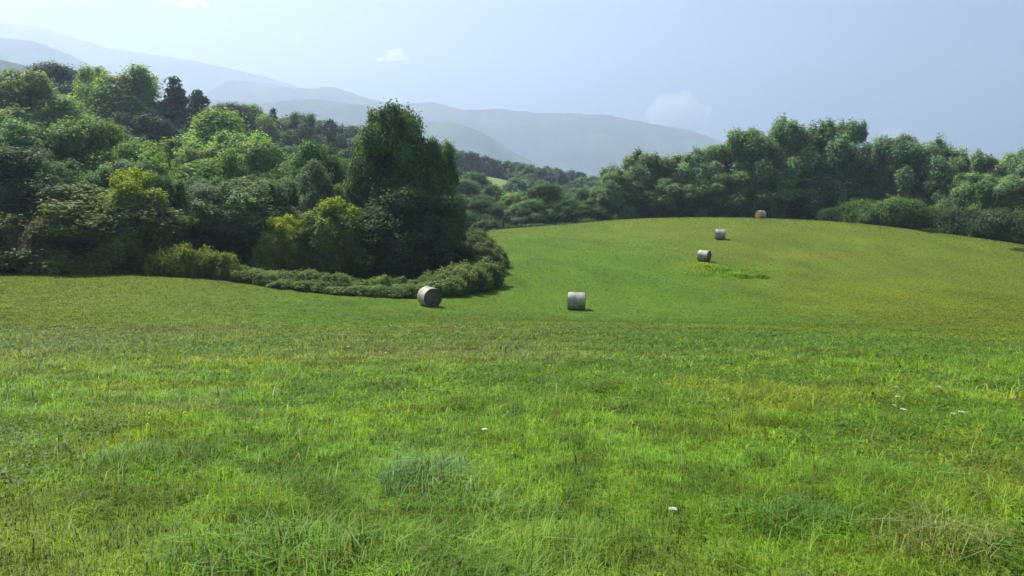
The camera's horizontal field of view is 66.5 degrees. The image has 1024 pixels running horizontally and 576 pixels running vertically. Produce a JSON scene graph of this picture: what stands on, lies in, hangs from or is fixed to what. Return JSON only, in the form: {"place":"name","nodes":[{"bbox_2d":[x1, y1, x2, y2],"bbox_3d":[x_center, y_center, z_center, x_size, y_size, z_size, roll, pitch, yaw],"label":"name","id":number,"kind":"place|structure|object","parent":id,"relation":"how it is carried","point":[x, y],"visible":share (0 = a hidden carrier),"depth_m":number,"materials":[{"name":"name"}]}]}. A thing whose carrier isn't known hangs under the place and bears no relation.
{"place":"outdoors","nodes":[
{"label":"outdoors","id":0,"kind":"place"},
{"bbox_2d":[0,37,156,101],"bbox_3d":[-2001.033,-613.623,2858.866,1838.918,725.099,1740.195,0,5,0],"label":"mountain ridge","id":1,"kind":"structure","parent":0,"point":[26,52],"depth_m":2840.31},
{"bbox_2d":[0,22,390,104],"bbox_3d":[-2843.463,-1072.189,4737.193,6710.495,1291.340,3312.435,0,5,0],"label":"mountain range","id":2,"kind":"structure","parent":0,"point":[191,75],"depth_m":4749.37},
{"bbox_2d":[191,80,386,109],"bbox_3d":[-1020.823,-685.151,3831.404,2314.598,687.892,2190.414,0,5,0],"label":"mountain ridge","id":3,"kind":"structure","parent":0,"point":[240,91],"depth_m":3786.43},
{"bbox_2d":[185,99,543,168],"bbox_3d":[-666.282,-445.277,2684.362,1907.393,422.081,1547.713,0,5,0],"label":"mountain ridge","id":4,"kind":"structure","parent":0,"point":[464,138],"depth_m":2665.05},
{"bbox_2d":[0,177,1023,575],"bbox_3d":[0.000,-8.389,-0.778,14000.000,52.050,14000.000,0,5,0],"label":"ground","id":5,"kind":"structure","parent":0,"point":[924,269],"depth_m":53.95,"materials":[{"name":"green plant"}]},
{"bbox_2d":[0,213,74,273],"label":"shrub","id":6,"kind":"object","parent":5,"relation":"on","point":[29,239],"visible":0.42,"depth_m":56.13,"materials":[{"name":"green plant"}]},
{"bbox_2d":[0,144,80,233],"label":"broadleaf tree","id":7,"kind":"object","parent":5,"relation":"on","point":[35,171],"visible":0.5,"depth_m":59.39,"materials":[{"name":"green plant"}]},
{"bbox_2d":[0,66,96,140],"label":"broadleaf tree","id":8,"kind":"object","parent":5,"relation":"on","point":[23,95],"visible":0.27,"depth_m":108.53,"materials":[{"name":"green plant"}]},
{"bbox_2d":[0,116,96,183],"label":"broadleaf tree","id":9,"kind":"object","parent":5,"relation":"on","point":[20,134],"visible":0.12,"depth_m":75.95,"materials":[{"name":"green plant"}]},
{"bbox_2d":[23,60,79,108],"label":"broadleaf tree","id":10,"kind":"object","parent":5,"relation":"on","point":[63,77],"visible":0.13,"depth_m":157.46,"materials":[{"name":"green plant"}]},
{"bbox_2d":[62,238,100,271],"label":"shrub","id":11,"kind":"object","parent":5,"relation":"on","point":[75,246],"visible":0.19,"depth_m":57.53,"materials":[{"name":"green plant"}]},
{"bbox_2d":[42,115,129,172],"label":"broadleaf tree","id":12,"kind":"object","parent":5,"relation":"on","point":[90,134],"visible":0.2,"depth_m":78.62,"materials":[{"name":"green plant"}]},
{"bbox_2d":[0,182,198,275],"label":"broadleaf tree","id":13,"kind":"object","parent":5,"relation":"on","point":[74,212],"visible":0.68,"depth_m":56.66,"materials":[{"name":"green plant"}]},
{"bbox_2d":[61,62,141,119],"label":"broadleaf tree","id":14,"kind":"object","parent":5,"relation":"on","point":[83,78],"visible":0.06,"depth_m":143.27,"materials":[{"name":"green plant"}]},
{"bbox_2d":[77,158,157,192],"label":"broadleaf tree","id":15,"kind":"object","parent":5,"relation":"on","point":[99,178],"visible":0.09,"depth_m":71.64,"materials":[{"name":"green plant"}]},
{"bbox_2d":[82,60,164,133],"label":"tree","id":16,"kind":"object","parent":5,"relation":"on","point":[137,89],"visible":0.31,"depth_m":139.54,"materials":[{"name":"green plant"}]},
{"bbox_2d":[97,239,154,272],"bbox_3d":[-29.011,-2.546,58.841,4.489,2.905,4.817,-1,6,-16],"label":"shrub","id":17,"kind":"object","parent":5,"relation":"on","point":[133,255],"visible":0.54,"depth_m":57.41,"materials":[{"name":"green plant"}]},
{"bbox_2d":[85,165,180,272],"bbox_3d":[-29.291,-5.142,59.833,6.608,8.388,6.972,-5,7,-43],"label":"broadleaf tree","id":18,"kind":"object","parent":5,"relation":"on","point":[124,186],"visible":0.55,"depth_m":58.40,"materials":[{"name":"green plant"}]},
{"bbox_2d":[95,138,179,191],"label":"broadleaf tree","id":19,"kind":"object","parent":5,"relation":"on","point":[151,155],"visible":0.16,"depth_m":77.06,"materials":[{"name":"green plant"}]},
{"bbox_2d":[106,110,195,154],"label":"broadleaf tree","id":20,"kind":"object","parent":5,"relation":"on","point":[151,128],"visible":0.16,"depth_m":133.87,"materials":[{"name":"green plant"}]},
{"bbox_2d":[140,254,174,275],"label":"bush","id":21,"kind":"object","parent":5,"relation":"on","point":[151,267],"visible":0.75,"depth_m":55.73,"materials":[{"name":"green plant"}]},
{"bbox_2d":[148,172,197,248],"bbox_3d":[-27.876,-5.122,62.910,6.237,8.162,6.106,3,6,29],"label":"broadleaf tree","id":22,"kind":"object","parent":5,"relation":"on","point":[177,192],"visible":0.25,"depth_m":62.38,"materials":[{"name":"green plant"}]},
{"bbox_2d":[152,242,196,276],"bbox_3d":[-24.421,-2.090,56.710,2.994,2.644,3.086,-5,7,-43],"label":"bush","id":23,"kind":"object","parent":5,"relation":"on","point":[172,269],"visible":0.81,"depth_m":56.03,"materials":[{"name":"green plant"}]},
{"bbox_2d":[153,75,197,131],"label":"pine tree","id":24,"kind":"object","parent":5,"relation":"on","point":[174,105],"visible":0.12,"depth_m":146.01,"materials":[{"name":"green plant"}]},
{"bbox_2d":[159,136,205,177],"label":"slender tree","id":25,"kind":"object","parent":5,"relation":"on","point":[167,146],"visible":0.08,"depth_m":101.15,"materials":[{"name":"green plant"}]},
{"bbox_2d":[171,249,207,277],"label":"bush","id":26,"kind":"object","parent":5,"relation":"on","point":[192,270],"visible":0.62,"depth_m":56.16,"materials":[{"name":"green plant"}]},
{"bbox_2d":[115,391,263,418],"bbox_3d":[-3.266,1.183,7.834,1.720,0.309,0.865,0,5,0],"label":"grass tussock","id":27,"kind":"object","parent":5,"relation":"on","point":[174,406],"depth_m":7.85,"materials":[{"name":"green plant"}]},
{"bbox_2d":[185,89,210,118],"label":"pine tree","id":28,"kind":"object","parent":5,"relation":"on","point":[199,100],"visible":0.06,"depth_m":152.44,"materials":[{"name":"green plant"}]},
{"bbox_2d":[195,244,220,277],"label":"bush","id":29,"kind":"object","parent":5,"relation":"on","point":[203,272],"visible":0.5,"depth_m":56.78,"materials":[{"name":"green plant"}]},
{"bbox_2d":[164,102,255,175],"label":"slender tree","id":30,"kind":"object","parent":5,"relation":"on","point":[207,126],"visible":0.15,"depth_m":104.27,"materials":[{"name":"green plant"}]},
{"bbox_2d":[184,183,242,263],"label":"broadleaf tree","id":31,"kind":"object","parent":5,"relation":"on","point":[199,191],"visible":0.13,"depth_m":66.25,"materials":[{"name":"green plant"}]},
{"bbox_2d":[169,127,270,184],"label":"broadleaf tree","id":32,"kind":"object","parent":5,"relation":"on","point":[219,158],"visible":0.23,"depth_m":93.44,"materials":[{"name":"green plant"}]},
{"bbox_2d":[198,250,242,279],"bbox_3d":[-21.461,-1.679,57.440,2.901,2.209,3.036,0,5,2],"label":"bush","id":33,"kind":"object","parent":5,"relation":"on","point":[227,261],"visible":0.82,"depth_m":56.69,"materials":[{"name":"green plant"}]},
{"bbox_2d":[206,101,267,140],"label":"broadleaf tree","id":34,"kind":"object","parent":5,"relation":"on","point":[241,111],"visible":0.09,"depth_m":184.40,"materials":[{"name":"green plant"}]},
{"bbox_2d":[227,268,266,282],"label":"bush","id":35,"kind":"object","parent":5,"relation":"on","point":[238,276],"visible":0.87,"depth_m":55.94,"materials":[{"name":"green plant"}]},
{"bbox_2d":[189,177,305,269],"bbox_3d":[-21.939,-5.317,67.841,11.251,8.600,11.112,0,5,-4],"label":"broadleaf tree","id":36,"kind":"object","parent":5,"relation":"on","point":[245,217],"visible":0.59,"depth_m":64.57,"materials":[{"name":"green plant"}]},
{"bbox_2d":[234,102,285,145],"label":"broadleaf tree","id":37,"kind":"object","parent":5,"relation":"on","point":[261,119],"visible":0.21,"depth_m":187.11,"materials":[{"name":"green plant"}]},
{"bbox_2d":[233,136,292,178],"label":"slender tree","id":38,"kind":"object","parent":5,"relation":"on","point":[263,157],"visible":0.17,"depth_m":89.83,"materials":[{"name":"green plant"}]},
{"bbox_2d":[249,214,308,272],"bbox_3d":[-19.051,-3.457,63.996,4.599,5.442,4.485,1,5,7],"label":"draped tree","id":39,"kind":"object","parent":5,"relation":"on","point":[278,248],"visible":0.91,"depth_m":62.87,"materials":[{"name":"green plant"}]},
{"bbox_2d":[278,109,327,147],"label":"broadleaf tree","id":40,"kind":"object","parent":5,"relation":"on","point":[298,127],"visible":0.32,"depth_m":209.44,"materials":[{"name":"green plant"}]},
{"bbox_2d":[269,139,343,199],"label":"broadleaf tree","id":41,"kind":"object","parent":5,"relation":"on","point":[309,150],"visible":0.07,"depth_m":78.53,"materials":[{"name":"green plant"}]},
{"bbox_2d":[292,279,328,291],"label":"bush","id":42,"kind":"object","parent":5,"relation":"on","point":[303,285],"visible":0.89,"depth_m":55.15,"materials":[{"name":"green plant"}]},
{"bbox_2d":[274,158,350,270],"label":"broadleaf tree","id":43,"kind":"object","parent":5,"relation":"on","point":[314,186],"visible":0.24,"depth_m":70.02,"materials":[{"name":"green plant"}]},
{"bbox_2d":[125,498,527,575],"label":"grass tussock","id":44,"kind":"object","parent":5,"relation":"on","point":[301,558],"depth_m":3.74,"materials":[{"name":"green plant"}]},
{"bbox_2d":[320,119,338,157],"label":"pine tree","id":45,"kind":"object","parent":5,"relation":"on","point":[330,133],"visible":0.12,"depth_m":220.50,"materials":[{"name":"green plant"}]},
{"bbox_2d":[293,196,380,276],"bbox_3d":[-15.139,-4.236,65.710,7.669,7.142,7.268,-2,6,-24],"label":"broadleaf tree","id":46,"kind":"object","parent":5,"relation":"on","point":[331,246],"visible":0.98,"depth_m":64.09,"materials":[{"name":"green plant"}]},
{"bbox_2d":[334,125,361,157],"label":"broadleaf tree","id":47,"kind":"object","parent":5,"relation":"on","point":[346,134],"visible":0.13,"depth_m":218.23,"materials":[{"name":"green plant"}]},
{"bbox_2d":[329,167,372,267],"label":"tree","id":48,"kind":"object","parent":5,"relation":"on","point":[337,189],"visible":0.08,"depth_m":70.40,"materials":[{"name":"green plant"}]},
{"bbox_2d":[340,98,452,273],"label":"draped tree","id":49,"kind":"object","parent":5,"relation":"on","point":[396,140],"visible":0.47,"depth_m":69.48,"materials":[{"name":"green plant"}]},
{"bbox_2d":[356,184,464,277],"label":"broadleaf tree","id":50,"kind":"object","parent":5,"relation":"on","point":[403,238],"visible":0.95,"depth_m":65.52,"materials":[{"name":"green plant"}]},
{"bbox_2d":[352,431,496,513],"bbox_3d":[-0.575,1.133,5.021,1.003,0.436,1.372,0,5,0],"label":"grass tussock","id":51,"kind":"object","parent":5,"relation":"on","point":[427,482],"depth_m":4.96,"materials":[{"name":"green plant"}]},
{"bbox_2d":[417,286,441,306],"bbox_3d":[-5.521,0.501,52.264,1.545,1.492,1.404,1,6,-28],"label":"hay bale","id":52,"kind":"object","parent":5,"relation":"on","point":[427,296],"visible":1,"depth_m":51.77},
{"bbox_2d":[421,134,468,242],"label":"draped tree","id":53,"kind":"object","parent":5,"relation":"on","point":[447,170],"visible":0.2,"depth_m":72.70,"materials":[{"name":"green plant"}]},
{"bbox_2d":[427,272,471,295],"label":"bush","id":54,"kind":"object","parent":5,"relation":"on","point":[457,286],"visible":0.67,"depth_m":57.81,"materials":[{"name":"green plant"}]},
{"bbox_2d":[431,225,476,269],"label":"draped tree","id":55,"kind":"object","parent":5,"relation":"on","point":[462,251],"visible":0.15,"depth_m":69.94,"materials":[{"name":"green plant"}]},
{"bbox_2d":[438,268,483,292],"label":"bush","id":56,"kind":"object","parent":5,"relation":"on","point":[471,279],"visible":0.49,"depth_m":59.18,"materials":[{"name":"green plant"}]},
{"bbox_2d":[452,179,493,231],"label":"broadleaf tree","id":57,"kind":"object","parent":5,"relation":"on","point":[469,190],"visible":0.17,"depth_m":146.14,"materials":[{"name":"green plant"}]},
{"bbox_2d":[463,151,482,172],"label":"tree","id":58,"kind":"object","parent":5,"relation":"on","point":[475,164],"visible":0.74,"depth_m":385.56,"materials":[{"name":"green plant"}]},
{"bbox_2d":[459,170,492,189],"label":"tree","id":59,"kind":"object","parent":5,"relation":"on","point":[482,178],"visible":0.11,"depth_m":218.76,"materials":[{"name":"green plant"}]},
{"bbox_2d":[388,480,569,528],"bbox_3d":[-0.196,1.218,4.433,1.084,0.247,0.738,0,5,0],"label":"grass tussock","id":60,"kind":"object","parent":5,"relation":"on","point":[475,502],"depth_m":4.47,"materials":[{"name":"green plant"}]},
{"bbox_2d":[470,266,494,290],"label":"bush","id":61,"kind":"object","parent":5,"relation":"on","point":[487,280],"visible":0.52,"depth_m":60.05,"materials":[{"name":"green plant"}]},
{"bbox_2d":[465,199,507,231],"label":"broadleaf tree","id":62,"kind":"object","parent":5,"relation":"on","point":[491,211],"visible":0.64,"depth_m":138.07,"materials":[{"name":"green plant"}]},
{"bbox_2d":[473,261,507,286],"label":"bush","id":63,"kind":"object","parent":5,"relation":"on","point":[498,272],"visible":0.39,"depth_m":62.41,"materials":[{"name":"green plant"}]},
{"bbox_2d":[479,158,504,176],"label":"tree","id":64,"kind":"object","parent":5,"relation":"on","point":[490,168],"visible":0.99,"depth_m":386.21,"materials":[{"name":"green plant"}]},
{"bbox_2d":[479,183,512,203],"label":"broadleaf tree","id":65,"kind":"object","parent":5,"relation":"on","point":[493,192],"visible":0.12,"depth_m":156.52,"materials":[{"name":"green plant"}]},
{"bbox_2d":[0,330,1023,575],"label":"clover","id":66,"kind":"object","parent":5,"relation":"on","point":[606,362],"visible":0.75,"depth_m":9.89,"materials":[{"name":"green plant"}]},
{"bbox_2d":[496,192,527,211],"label":"broadleaf tree","id":67,"kind":"object","parent":5,"relation":"on","point":[512,199],"visible":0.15,"depth_m":147.97,"materials":[{"name":"green plant"}]},
{"bbox_2d":[502,206,548,225],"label":"broadleaf tree","id":68,"kind":"object","parent":5,"relation":"on","point":[512,221],"visible":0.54,"depth_m":140.89,"materials":[{"name":"green plant"}]},
{"bbox_2d":[509,199,557,224],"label":"broadleaf tree","id":69,"kind":"object","parent":5,"relation":"on","point":[537,206],"visible":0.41,"depth_m":142.35,"materials":[{"name":"green plant"}]},
{"bbox_2d":[522,182,582,220],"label":"broadleaf tree","id":70,"kind":"object","parent":5,"relation":"on","point":[551,196],"visible":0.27,"depth_m":147.77,"materials":[{"name":"green plant"}]},
{"bbox_2d":[547,199,601,224],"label":"broadleaf tree","id":71,"kind":"object","parent":5,"relation":"on","point":[568,208],"visible":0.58,"depth_m":142.21,"materials":[{"name":"green plant"}]},
{"bbox_2d":[567,292,585,309],"bbox_3d":[4.566,0.850,55.291,1.362,1.448,1.499,3,6,7],"label":"hay bale","id":72,"kind":"object","parent":5,"relation":"on","point":[576,300],"visible":1,"depth_m":54.76},
{"bbox_2d":[571,198,619,220],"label":"broadleaf tree","id":73,"kind":"object","parent":5,"relation":"on","point":[605,210],"visible":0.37,"depth_m":143.56,"materials":[{"name":"green plant"}]},
{"bbox_2d":[596,167,645,219],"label":"robinia tree","id":74,"kind":"object","parent":5,"relation":"on","point":[612,183],"visible":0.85,"depth_m":143.02,"materials":[{"name":"green plant"}]},
{"bbox_2d":[597,146,673,216],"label":"robinia tree","id":75,"kind":"object","parent":5,"relation":"on","point":[638,166],"visible":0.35,"depth_m":147.85,"materials":[{"name":"green plant"}]},
{"bbox_2d":[634,177,699,217],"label":"robinia tree","id":76,"kind":"object","parent":5,"relation":"on","point":[669,203],"visible":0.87,"depth_m":142.89,"materials":[{"name":"green plant"}]},
{"bbox_2d":[647,152,701,216],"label":"robinia tree","id":77,"kind":"object","parent":5,"relation":"on","point":[667,166],"visible":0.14,"depth_m":147.50,"materials":[{"name":"green plant"}]},
{"bbox_2d":[668,143,728,216],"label":"robinia tree","id":78,"kind":"object","parent":5,"relation":"on","point":[709,157],"visible":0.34,"depth_m":148.13,"materials":[{"name":"green plant"}]},
{"bbox_2d":[683,172,747,217],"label":"robinia tree","id":79,"kind":"object","parent":5,"relation":"on","point":[709,190],"visible":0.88,"depth_m":142.98,"materials":[{"name":"green plant"}]},
{"bbox_2d":[717,125,794,217],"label":"robinia tree","id":80,"kind":"object","parent":5,"relation":"on","point":[752,143],"visible":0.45,"depth_m":144.30,"materials":[{"name":"green plant"}]},
{"bbox_2d":[728,167,807,218],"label":"robinia tree","id":81,"kind":"object","parent":5,"relation":"on","point":[769,204],"visible":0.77,"depth_m":141.74,"materials":[{"name":"green plant"}]},
{"bbox_2d":[746,112,820,215],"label":"robinia tree","id":82,"kind":"object","parent":5,"relation":"on","point":[789,164],"visible":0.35,"depth_m":146.16,"materials":[{"name":"green plant"}]},
{"bbox_2d":[705,484,878,539],"bbox_3d":[1.594,1.216,4.363,0.938,0.232,0.763,-2,6,-21],"label":"grass tussock","id":83,"kind":"object","parent":5,"relation":"on","point":[800,512],"depth_m":4.31,"materials":[{"name":"green plant"}]},
{"bbox_2d":[785,176,835,219],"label":"robinia tree","id":84,"kind":"object","parent":5,"relation":"on","point":[807,213],"visible":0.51,"depth_m":142.52,"materials":[{"name":"green plant"}]},
{"bbox_2d":[786,114,869,211],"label":"robinia tree","id":85,"kind":"object","parent":5,"relation":"on","point":[837,164],"visible":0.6,"depth_m":144.73,"materials":[{"name":"green plant"}]},
{"bbox_2d":[814,207,842,221],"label":"bush","id":86,"kind":"object","parent":5,"relation":"on","point":[825,214],"visible":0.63,"depth_m":134.02,"materials":[{"name":"green plant"}]},
{"bbox_2d":[815,117,873,191],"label":"robinia tree","id":87,"kind":"object","parent":5,"relation":"on","point":[858,134],"visible":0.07,"depth_m":150.33,"materials":[{"name":"green plant"}]},
{"bbox_2d":[833,199,886,224],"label":"bush","id":88,"kind":"object","parent":5,"relation":"on","point":[851,213],"visible":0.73,"depth_m":130.30,"materials":[{"name":"green plant"}]},
{"bbox_2d":[835,182,885,207],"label":"robinia tree","id":89,"kind":"object","parent":5,"relation":"on","point":[858,192],"visible":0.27,"depth_m":141.82,"materials":[{"name":"green plant"}]},
{"bbox_2d":[744,458,982,495],"bbox_3d":[2.316,1.222,5.099,1.683,0.224,0.840,0,5,0],"label":"grass tussock","id":90,"kind":"object","parent":5,"relation":"on","point":[887,471],"depth_m":5.07,"materials":[{"name":"green plant"}]},
{"bbox_2d":[854,143,908,198],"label":"robinia tree","id":91,"kind":"object","parent":5,"relation":"on","point":[870,177],"visible":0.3,"depth_m":145.24,"materials":[{"name":"green plant"}]},
{"bbox_2d":[855,193,930,227],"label":"bush","id":92,"kind":"object","parent":5,"relation":"on","point":[893,210],"visible":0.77,"depth_m":126.11,"materials":[{"name":"green plant"}]},
{"bbox_2d":[871,131,931,209],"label":"robinia tree","id":93,"kind":"object","parent":5,"relation":"on","point":[908,144],"visible":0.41,"depth_m":142.69,"materials":[{"name":"green plant"}]},
{"bbox_2d":[893,201,948,229],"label":"bush","id":94,"kind":"object","parent":5,"relation":"on","point":[922,216],"visible":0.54,"depth_m":125.51,"materials":[{"name":"green plant"}]},
{"bbox_2d":[835,477,1023,574],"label":"grass tussock","id":95,"kind":"object","parent":5,"relation":"on","point":[933,535],"depth_m":3.91,"materials":[{"name":"green plant"}]},
{"bbox_2d":[906,133,970,199],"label":"robinia tree","id":96,"kind":"object","parent":5,"relation":"on","point":[937,154],"visible":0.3,"depth_m":141.12,"materials":[{"name":"green plant"}]},
{"bbox_2d":[922,173,964,208],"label":"robinia tree","id":97,"kind":"object","parent":5,"relation":"on","point":[933,189],"visible":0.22,"depth_m":137.34,"materials":[{"name":"green plant"}]},
{"bbox_2d":[937,144,995,194],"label":"robinia tree","id":98,"kind":"object","parent":5,"relation":"on","point":[960,160],"visible":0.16,"depth_m":139.21,"materials":[{"name":"green plant"}]},
{"bbox_2d":[928,206,1007,236],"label":"bush","id":99,"kind":"object","parent":5,"relation":"on","point":[958,222],"visible":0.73,"depth_m":120.10,"materials":[{"name":"green plant"}]},
{"bbox_2d":[934,171,1022,212],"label":"robinia tree","id":100,"kind":"object","parent":5,"relation":"on","point":[974,190],"visible":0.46,"depth_m":125.26,"materials":[{"name":"green plant"}]},
{"bbox_2d":[965,205,1023,239],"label":"bush","id":101,"kind":"object","parent":5,"relation":"on","point":[993,221],"visible":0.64,"depth_m":115.78,"materials":[{"name":"green plant"}]},
{"bbox_2d":[979,152,1023,196],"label":"robinia tree","id":102,"kind":"object","parent":5,"relation":"on","point":[1009,165],"visible":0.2,"depth_m":135.54,"materials":[{"name":"green plant"}]},
{"bbox_2d":[990,175,1023,211],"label":"robinia tree","id":103,"kind":"object","parent":5,"relation":"on","point":[1009,191],"visible":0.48,"depth_m":121.00,"materials":[{"name":"green plant"}]},
{"bbox_2d":[992,213,1023,243],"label":"bush","id":104,"kind":"object","parent":5,"relation":"on","point":[1016,231],"visible":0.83,"depth_m":113.54,"materials":[{"name":"green plant"}]},
{"bbox_2d":[0,0,1023,159],"label":"sky","id":105,"kind":"structure","parent":0,"point":[925,69],"materials":[{"name":"blue"}]},
{"bbox_2d":[390,102,725,177],"bbox_3d":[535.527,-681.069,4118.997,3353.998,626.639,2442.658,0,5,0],"label":"mountain ridge","id":106,"kind":"structure","parent":0,"point":[588,145],"depth_m":3909.07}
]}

